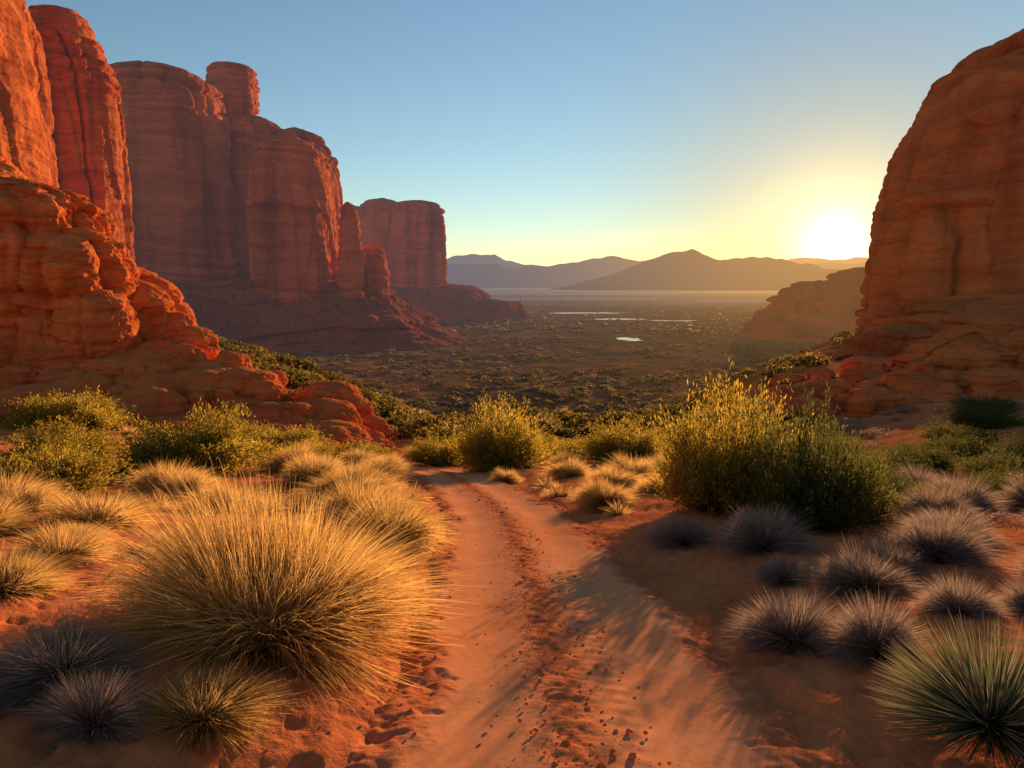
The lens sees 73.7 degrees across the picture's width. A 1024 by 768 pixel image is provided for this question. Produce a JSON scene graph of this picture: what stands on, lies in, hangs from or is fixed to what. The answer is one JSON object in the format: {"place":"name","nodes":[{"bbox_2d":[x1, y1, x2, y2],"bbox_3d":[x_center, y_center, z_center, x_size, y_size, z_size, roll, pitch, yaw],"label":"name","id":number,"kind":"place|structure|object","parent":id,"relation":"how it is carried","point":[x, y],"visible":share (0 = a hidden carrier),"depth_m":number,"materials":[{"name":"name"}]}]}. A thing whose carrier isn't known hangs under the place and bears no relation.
{"place":"outdoors","nodes":[
{"label":"outdoors","id":0,"kind":"place"},
{"bbox_2d":[0,0,135,263],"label":"sandstone cliff","id":1,"kind":"structure","parent":0,"point":[61,120],"depth_m":154.91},
{"bbox_2d":[175,275,468,353],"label":"talus slope","id":2,"kind":"structure","parent":0,"point":[239,308],"depth_m":307.58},
{"bbox_2d":[109,60,389,302],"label":"sandstone butte","id":3,"kind":"object","parent":2,"relation":"on","point":[226,180],"visible":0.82,"depth_m":311.92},
{"bbox_2d":[389,284,536,320],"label":"talus slope","id":4,"kind":"structure","parent":0,"point":[451,302],"depth_m":569.45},
{"bbox_2d":[354,198,523,310],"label":"sandstone butte","id":5,"kind":"object","parent":4,"relation":"on","point":[408,237],"visible":0.55,"depth_m":572.53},
{"bbox_2d":[0,288,1023,767],"bbox_3d":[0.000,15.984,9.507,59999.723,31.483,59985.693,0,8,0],"label":"ground","id":6,"kind":"structure","parent":0,"point":[832,716],"depth_m":8.22,"materials":[{"name":"red soil"}]},
{"bbox_2d":[0,661,37,719],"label":"gray grass tussock","id":7,"kind":"object","parent":6,"relation":"on","point":[1,708],"depth_m":4.20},
{"bbox_2d":[0,485,50,536],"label":"golden grass tussock","id":8,"kind":"object","parent":6,"relation":"on","point":[10,518],"visible":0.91,"depth_m":10.15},
{"bbox_2d":[0,478,78,513],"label":"golden grass tussock","id":9,"kind":"object","parent":6,"relation":"on","point":[38,496],"visible":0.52,"depth_m":12.67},
{"bbox_2d":[0,462,80,499],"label":"golden grass tussock","id":10,"kind":"object","parent":6,"relation":"on","point":[26,481],"visible":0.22,"depth_m":13.62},
{"bbox_2d":[0,534,92,602],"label":"golden grass tussock","id":11,"kind":"object","parent":6,"relation":"on","point":[21,578],"visible":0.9,"depth_m":6.68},
{"bbox_2d":[8,439,105,461],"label":"yellow green shrub","id":12,"kind":"object","parent":6,"relation":"on","point":[62,447],"visible":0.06,"depth_m":21.04,"materials":[{"name":"green plant"}]},
{"bbox_2d":[0,516,124,569],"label":"golden grass tussock","id":13,"kind":"object","parent":6,"relation":"on","point":[77,541],"visible":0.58,"depth_m":8.15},
{"bbox_2d":[0,415,127,460],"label":"yellow green shrub","id":14,"kind":"object","parent":6,"relation":"on","point":[94,440],"visible":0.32,"depth_m":23.59,"materials":[{"name":"green plant"}]},
{"bbox_2d":[0,438,135,494],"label":"yellow green shrub","id":15,"kind":"object","parent":6,"relation":"on","point":[74,466],"visible":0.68,"depth_m":16.88,"materials":[{"name":"green plant"}]},
{"bbox_2d":[0,385,137,434],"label":"yellow green shrub","id":16,"kind":"object","parent":6,"relation":"on","point":[97,412],"visible":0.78,"depth_m":30.76,"materials":[{"name":"green plant"}]},
{"bbox_2d":[46,517,118,542],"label":"golden grass tussock","id":17,"kind":"object","parent":6,"relation":"on","point":[91,526],"visible":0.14,"depth_m":9.49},
{"bbox_2d":[8,663,176,763],"bbox_3d":[-2.493,1.851,4.059,1.011,0.419,0.913,3,9,20],"label":"gray grass tussock","id":18,"kind":"object","parent":6,"relation":"on","point":[104,708],"depth_m":4.00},
{"bbox_2d":[0,597,195,720],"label":"gray grass tussock","id":19,"kind":"object","parent":6,"relation":"on","point":[46,657],"depth_m":4.49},
{"bbox_2d":[16,484,185,535],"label":"golden grass tussock","id":20,"kind":"object","parent":6,"relation":"on","point":[81,511],"visible":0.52,"depth_m":10.68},
{"bbox_2d":[113,458,223,494],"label":"golden grass tussock","id":21,"kind":"object","parent":6,"relation":"on","point":[150,476],"visible":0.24,"depth_m":16.77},
{"bbox_2d":[139,520,218,550],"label":"golden grass tussock","id":22,"kind":"object","parent":6,"relation":"on","point":[167,536],"visible":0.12,"depth_m":8.94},
{"bbox_2d":[137,464,230,498],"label":"golden grass tussock","id":23,"kind":"object","parent":6,"relation":"on","point":[187,481],"visible":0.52,"depth_m":15.79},
{"bbox_2d":[97,398,285,479],"bbox_3d":[-10.534,1.821,22.023,6.133,2.560,5.625,4,9,24],"label":"yellow green shrub","id":24,"kind":"object","parent":6,"relation":"on","point":[203,446],"visible":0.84,"depth_m":21.47,"materials":[{"name":"green plant"}]},
{"bbox_2d":[0,337,404,459],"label":"slickrock ledge","id":25,"kind":"object","parent":6,"relation":"on","point":[162,381],"visible":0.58,"depth_m":39.31,"materials":[{"name":"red stone"}]},
{"bbox_2d":[0,156,195,368],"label":"sandstone boulder","id":26,"kind":"object","parent":25,"relation":"on","point":[76,281],"visible":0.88,"depth_m":40.12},
{"bbox_2d":[141,291,219,358],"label":"sandstone boulder","id":27,"kind":"object","parent":25,"relation":"on","point":[181,327],"visible":0.5,"depth_m":44.87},
{"bbox_2d":[125,649,311,767],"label":"golden grass tussock","id":28,"kind":"object","parent":6,"relation":"on","point":[226,707],"visible":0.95,"depth_m":4.21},
{"bbox_2d":[162,478,281,513],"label":"golden grass tussock","id":29,"kind":"object","parent":6,"relation":"on","point":[226,499],"visible":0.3,"depth_m":13.41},
{"bbox_2d":[20,444,488,720],"bbox_3d":[-2.299,1.411,6.014,4.088,1.526,3.942,2,8,13],"label":"golden grass tussock","id":30,"kind":"object","parent":6,"relation":"on","point":[294,605],"visible":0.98,"depth_m":5.50,"materials":[{"name":"plant"}]},
{"bbox_2d":[251,508,324,538],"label":"golden grass tussock","id":31,"kind":"object","parent":6,"relation":"on","point":[293,521],"visible":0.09,"depth_m":10.03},
{"bbox_2d":[253,438,323,473],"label":"golden grass tussock","id":32,"kind":"object","parent":6,"relation":"on","point":[277,463],"visible":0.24,"depth_m":22.36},
{"bbox_2d":[239,419,340,460],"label":"yellow green shrub","id":33,"kind":"object","parent":6,"relation":"on","point":[279,437],"visible":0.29,"depth_m":29.41,"materials":[{"name":"green plant"}]},
{"bbox_2d":[262,441,338,461],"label":"grass tuft","id":34,"kind":"object","parent":6,"relation":"on","point":[324,451],"visible":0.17,"depth_m":26.82,"materials":[{"name":"green plant"}]},
{"bbox_2d":[277,451,347,475],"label":"golden grass tussock","id":35,"kind":"object","parent":6,"relation":"on","point":[306,462],"visible":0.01,"depth_m":21.02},
{"bbox_2d":[269,451,360,490],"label":"golden grass tussock","id":36,"kind":"object","parent":6,"relation":"on","point":[303,471],"visible":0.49,"depth_m":17.76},
{"bbox_2d":[287,450,417,501],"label":"golden grass tussock","id":37,"kind":"object","parent":6,"relation":"on","point":[378,475],"visible":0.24,"depth_m":15.10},
{"bbox_2d":[300,474,422,528],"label":"golden grass tussock","id":38,"kind":"object","parent":6,"relation":"on","point":[340,499],"visible":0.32,"depth_m":11.48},
{"bbox_2d":[329,437,398,461],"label":"yellow green shrub","id":39,"kind":"object","parent":6,"relation":"on","point":[363,446],"visible":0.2,"depth_m":30.26,"materials":[{"name":"green plant"}]},
{"bbox_2d":[337,447,390,464],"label":"golden grass tussock","id":40,"kind":"object","parent":6,"relation":"on","point":[357,455],"visible":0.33,"depth_m":26.01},
{"bbox_2d":[344,462,405,485],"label":"golden grass tussock","id":41,"kind":"object","parent":6,"relation":"on","point":[354,468],"visible":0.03,"depth_m":18.59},
{"bbox_2d":[359,452,410,481],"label":"golden grass tussock","id":42,"kind":"object","parent":6,"relation":"on","point":[394,465],"visible":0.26,"depth_m":21.49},
{"bbox_2d":[355,448,416,472],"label":"golden grass tussock","id":43,"kind":"object","parent":6,"relation":"on","point":[392,457],"visible":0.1,"depth_m":24.77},
{"bbox_2d":[322,485,465,558],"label":"golden grass tussock","id":44,"kind":"object","parent":6,"relation":"on","point":[423,527],"visible":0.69,"depth_m":10.14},
{"bbox_2d":[373,486,424,512],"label":"golden grass tussock","id":45,"kind":"object","parent":6,"relation":"on","point":[406,501],"visible":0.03,"depth_m":14.01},
{"bbox_2d":[401,425,462,466],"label":"yellow green shrub","id":46,"kind":"object","parent":6,"relation":"on","point":[428,453],"visible":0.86,"depth_m":30.31,"materials":[{"name":"green plant"}]},
{"bbox_2d":[0,426,900,598],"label":"dry grass","id":47,"kind":"structure","parent":6,"relation":"on","point":[558,492],"depth_m":15.12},
{"bbox_2d":[466,461,504,473],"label":"golden grass tussock","id":48,"kind":"object","parent":6,"relation":"on","point":[480,470],"visible":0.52,"depth_m":26.05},
{"bbox_2d":[441,381,556,472],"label":"yellow green shrub","id":49,"kind":"object","parent":6,"relation":"on","point":[515,445],"visible":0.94,"depth_m":26.39,"materials":[{"name":"green plant"}]},
{"bbox_2d":[487,465,525,483],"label":"golden grass tussock","id":50,"kind":"object","parent":6,"relation":"on","point":[506,477],"visible":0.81,"depth_m":22.50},
{"bbox_2d":[216,329,862,445],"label":"valley scrub","id":51,"kind":"object","parent":6,"relation":"on","point":[400,416],"visible":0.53,"depth_m":56.60,"materials":[{"name":"green plant"}]},
{"bbox_2d":[286,331,825,412],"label":"valley scrub","id":52,"kind":"object","parent":6,"relation":"on","point":[553,393],"visible":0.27,"depth_m":205.25,"materials":[{"name":"green plant"}]},
{"bbox_2d":[533,426,591,459],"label":"yellow green shrub","id":53,"kind":"object","parent":6,"relation":"on","point":[545,441],"visible":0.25,"depth_m":31.21,"materials":[{"name":"green plant"}]},
{"bbox_2d":[535,454,596,480],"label":"golden grass tussock","id":54,"kind":"object","parent":6,"relation":"on","point":[572,470],"visible":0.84,"depth_m":22.01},
{"bbox_2d":[544,450,587,467],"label":"golden grass tussock","id":55,"kind":"object","parent":6,"relation":"on","point":[557,459],"visible":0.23,"depth_m":26.25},
{"bbox_2d":[325,434,819,464],"bbox_3d":[1.246,2.984,33.668,26.786,3.188,11.795,0,8,0],"label":"shrub thicket","id":56,"kind":"object","parent":6,"relation":"on","point":[554,453],"visible":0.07,"depth_m":29.43,"materials":[{"name":"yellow plant"}]},
{"bbox_2d":[564,473,640,513],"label":"golden grass tussock","id":57,"kind":"object","parent":6,"relation":"on","point":[594,497],"visible":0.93,"depth_m":14.93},
{"bbox_2d":[437,294,774,333],"bbox_3d":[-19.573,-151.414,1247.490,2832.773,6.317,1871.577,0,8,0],"label":"valley scrub","id":58,"kind":"object","parent":6,"relation":"on","point":[656,329],"visible":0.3,"depth_m":531.62,"materials":[{"name":"green plant"}]},
{"bbox_2d":[581,461,650,486],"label":"golden grass tussock","id":59,"kind":"object","parent":6,"relation":"on","point":[616,476],"visible":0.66,"depth_m":17.84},
{"bbox_2d":[568,415,673,464],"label":"yellow green shrub","id":60,"kind":"object","parent":6,"relation":"on","point":[633,442],"visible":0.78,"depth_m":27.52,"materials":[{"name":"green plant"}]},
{"bbox_2d":[595,451,659,478],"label":"golden grass tussock","id":61,"kind":"object","parent":6,"relation":"on","point":[640,469],"visible":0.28,"depth_m":19.39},
{"bbox_2d":[627,470,674,495],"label":"golden grass tussock","id":62,"kind":"object","parent":6,"relation":"on","point":[638,490],"visible":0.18,"depth_m":16.15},
{"bbox_2d":[635,449,671,474],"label":"golden grass tussock","id":63,"kind":"object","parent":6,"relation":"on","point":[661,463],"visible":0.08,"depth_m":21.01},
{"bbox_2d":[636,508,721,554],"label":"gray grass tussock","id":64,"kind":"object","parent":6,"relation":"on","point":[684,533],"depth_m":10.21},
{"bbox_2d":[643,350,798,520],"bbox_3d":[3.923,0.969,12.999,3.175,3.199,2.955,-1,8,-9],"label":"yellow green shrub","id":65,"kind":"object","parent":6,"relation":"on","point":[712,476],"visible":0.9,"depth_m":12.62,"materials":[{"name":"green plant"}]},
{"bbox_2d":[693,372,825,504],"bbox_3d":[5.107,1.192,14.603,3.486,3.018,3.605,-6,10,-35],"label":"yellow green shrub","id":66,"kind":"object","parent":6,"relation":"on","point":[731,404],"visible":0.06,"depth_m":14.56,"materials":[{"name":"green plant"}]},
{"bbox_2d":[702,501,830,569],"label":"gray grass tussock","id":67,"kind":"object","parent":6,"relation":"on","point":[749,534],"depth_m":9.03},
{"bbox_2d":[742,548,815,588],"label":"gray grass tussock","id":68,"kind":"object","parent":6,"relation":"on","point":[776,570],"depth_m":7.72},
{"bbox_2d":[712,587,865,668],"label":"gray grass tussock","id":69,"kind":"object","parent":6,"relation":"on","point":[779,627],"depth_m":5.69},
{"bbox_2d":[742,373,917,535],"bbox_3d":[5.033,1.214,10.951,2.483,2.638,2.328,2,8,11],"label":"olive shrub","id":70,"kind":"object","parent":6,"relation":"on","point":[835,500],"visible":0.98,"depth_m":10.63,"materials":[{"name":"green plant"}]},
{"bbox_2d":[811,432,868,455],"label":"olive shrub","id":71,"kind":"object","parent":6,"relation":"on","point":[849,439],"visible":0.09,"depth_m":26.39,"materials":[{"name":"green plant"}]},
{"bbox_2d":[662,395,1023,526],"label":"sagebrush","id":72,"kind":"object","parent":6,"relation":"on","point":[912,408],"visible":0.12,"depth_m":32.75,"materials":[{"name":"green plant"}]},
{"bbox_2d":[788,404,912,526],"bbox_3d":[5.683,1.510,12.186,2.546,2.240,2.578,-1,8,-7],"label":"olive shrub","id":73,"kind":"object","parent":6,"relation":"on","point":[882,511],"visible":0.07,"depth_m":11.77,"materials":[{"name":"green plant"}]},
{"bbox_2d":[774,532,935,602],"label":"gray grass tussock","id":74,"kind":"object","parent":6,"relation":"on","point":[860,573],"depth_m":7.00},
{"bbox_2d":[700,356,1023,430],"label":"slickrock ledge","id":75,"kind":"object","parent":6,"relation":"on","point":[853,391],"visible":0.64,"depth_m":42.50,"materials":[{"name":"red stone"}]},
{"bbox_2d":[865,324,1023,378],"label":"sandstone boulder","id":76,"kind":"object","parent":75,"relation":"on","point":[965,347],"visible":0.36,"depth_m":49.16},
{"bbox_2d":[804,586,939,674],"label":"gray grass tussock","id":77,"kind":"object","parent":6,"relation":"on","point":[860,636],"depth_m":5.26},
{"bbox_2d":[833,441,914,480],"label":"olive shrub","id":78,"kind":"object","parent":6,"relation":"on","point":[883,460],"visible":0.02,"depth_m":16.62,"materials":[{"name":"green plant"}]},
{"bbox_2d":[838,532,935,582],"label":"gray grass tussock","id":79,"kind":"object","parent":6,"relation":"on","point":[903,559],"depth_m":7.85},
{"bbox_2d":[845,446,932,506],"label":"olive shrub","id":80,"kind":"object","parent":6,"relation":"on","point":[893,481],"visible":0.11,"depth_m":13.74,"materials":[{"name":"green plant"}]},
{"bbox_2d":[833,436,949,477],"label":"olive shrub","id":81,"kind":"object","parent":6,"relation":"on","point":[904,463],"visible":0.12,"depth_m":19.22,"materials":[{"name":"green plant"}]},
{"bbox_2d":[864,430,971,472],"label":"olive shrub","id":82,"kind":"object","parent":6,"relation":"on","point":[939,455],"visible":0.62,"depth_m":21.18,"materials":[{"name":"green plant"}]},
{"bbox_2d":[893,460,951,491],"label":"gray grass tussock","id":83,"kind":"object","parent":6,"relation":"on","point":[918,476],"depth_m":15.77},
{"bbox_2d":[828,292,1023,360],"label":"rock ledge","id":84,"kind":"object","parent":6,"relation":"on","point":[897,330],"visible":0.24,"depth_m":70.80,"materials":[{"name":"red stone"}]},
{"bbox_2d":[883,479,995,524],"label":"gray grass tussock","id":85,"kind":"object","parent":6,"relation":"on","point":[944,500],"depth_m":11.56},
{"bbox_2d":[869,510,1012,573],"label":"gray grass tussock","id":86,"kind":"object","parent":6,"relation":"on","point":[938,544],"depth_m":8.18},
{"bbox_2d":[863,610,1023,767],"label":"yucca plant","id":87,"kind":"object","parent":6,"relation":"on","point":[970,698],"visible":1,"depth_m":3.99,"materials":[{"name":"green plant"}]},
{"bbox_2d":[878,503,1022,548],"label":"gray grass tussock","id":88,"kind":"object","parent":6,"relation":"on","point":[975,523],"depth_m":9.73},
{"bbox_2d":[906,423,1000,458],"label":"olive shrub","id":89,"kind":"object","parent":6,"relation":"on","point":[962,443],"visible":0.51,"depth_m":24.27,"materials":[{"name":"green plant"}]},
{"bbox_2d":[887,569,1022,620],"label":"gray grass tussock","id":90,"kind":"object","parent":6,"relation":"on","point":[954,599],"depth_m":5.88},
{"bbox_2d":[907,413,1010,446],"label":"olive shrub","id":91,"kind":"object","parent":6,"relation":"on","point":[954,431],"visible":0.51,"depth_m":27.36,"materials":[{"name":"green plant"}]},
{"bbox_2d":[909,470,1014,513],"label":"gray grass tussock","id":92,"kind":"object","parent":6,"relation":"on","point":[984,501],"depth_m":12.91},
{"bbox_2d":[935,397,1023,429],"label":"olive shrub","id":93,"kind":"object","parent":6,"relation":"on","point":[990,417],"visible":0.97,"depth_m":30.23,"materials":[{"name":"green plant"}]},
{"bbox_2d":[940,393,1021,414],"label":"olive shrub","id":94,"kind":"object","parent":6,"relation":"on","point":[981,403],"visible":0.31,"depth_m":34.25,"materials":[{"name":"green plant"}]},
{"bbox_2d":[947,445,1023,481],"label":"olive shrub","id":95,"kind":"object","parent":6,"relation":"on","point":[988,462],"visible":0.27,"depth_m":17.60,"materials":[{"name":"green plant"}]},
{"bbox_2d":[952,465,1023,497],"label":"olive shrub","id":96,"kind":"object","parent":6,"relation":"on","point":[996,484],"visible":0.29,"depth_m":14.78,"materials":[{"name":"green plant"}]},
{"bbox_2d":[955,457,1023,486],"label":"olive shrub","id":97,"kind":"object","parent":6,"relation":"on","point":[1006,470],"visible":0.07,"depth_m":16.45,"materials":[{"name":"green plant"}]},
{"bbox_2d":[980,427,1023,468],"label":"olive shrub","id":98,"kind":"object","parent":6,"relation":"on","point":[1012,447],"visible":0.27,"depth_m":19.96,"materials":[{"name":"green plant"}]},
{"bbox_2d":[989,572,1023,616],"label":"gray grass tussock","id":99,"kind":"object","parent":6,"relation":"on","point":[1015,599],"depth_m":6.01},
{"bbox_2d":[990,468,1023,511],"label":"gray grass tussock","id":100,"kind":"object","parent":6,"relation":"on","point":[1017,491],"depth_m":13.38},
{"bbox_2d":[992,547,1023,581],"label":"gray grass tussock","id":101,"kind":"object","parent":6,"relation":"on","point":[1021,566],"depth_m":7.54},
{"bbox_2d":[1016,513,1023,527],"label":"gray grass tussock","id":102,"kind":"object","parent":6,"relation":"on","point":[1021,523],"depth_m":10.89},
{"bbox_2d":[25,0,1023,265],"label":"sky","id":103,"kind":"structure","parent":0,"point":[544,132],"materials":[{"name":"blue"}]},
{"bbox_2d":[561,312,614,313],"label":"pond","id":104,"kind":"structure","parent":0,"point":[587,312],"depth_m":726.85,"materials":[{"name":"grey liquid"}]},
{"bbox_2d":[344,458,844,767],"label":"dirt path","id":105,"kind":"structure","parent":0,"point":[696,697],"depth_m":5.51,"materials":[{"name":"soil"}]},
{"bbox_2d":[3,475,996,767],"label":"dirt clods","id":106,"kind":"object","parent":105,"relation":"on","point":[613,751],"visible":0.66,"depth_m":5.11,"materials":[{"name":"soil"}]},
{"bbox_2d":[595,318,650,319],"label":"pond","id":107,"kind":"structure","parent":0,"point":[621,319],"depth_m":576.64,"materials":[{"name":"grey liquid"}]},
{"bbox_2d":[616,337,642,340],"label":"pond","id":108,"kind":"structure","parent":0,"point":[629,339],"depth_m":359.74,"materials":[{"name":"grey liquid"}]},
{"bbox_2d":[447,256,865,287],"bbox_3d":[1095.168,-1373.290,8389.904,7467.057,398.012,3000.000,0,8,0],"label":"mountain range","id":109,"kind":"structure","parent":0,"point":[500,276],"depth_m":7870.50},
{"bbox_2d":[447,254,867,267],"bbox_3d":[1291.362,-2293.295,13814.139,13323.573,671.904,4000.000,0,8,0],"label":"mountain range","id":110,"kind":"structure","parent":0,"point":[471,259],"depth_m":13564.95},
{"bbox_2d":[648,320,696,320],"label":"pond","id":111,"kind":"structure","parent":0,"point":[672,320],"depth_m":560.11,"materials":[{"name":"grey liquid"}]},
{"bbox_2d":[547,249,845,290],"bbox_3d":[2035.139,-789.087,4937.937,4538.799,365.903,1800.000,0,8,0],"label":"mountain range","id":112,"kind":"structure","parent":0,"point":[691,270],"depth_m":4524.57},
{"bbox_2d":[737,267,865,340],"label":"rocky ridge","id":113,"kind":"structure","parent":0,"point":[819,310],"depth_m":369.93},
{"bbox_2d":[854,28,1023,334],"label":"sandstone cliff","id":114,"kind":"structure","parent":0,"point":[948,216],"depth_m":92.32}
]}

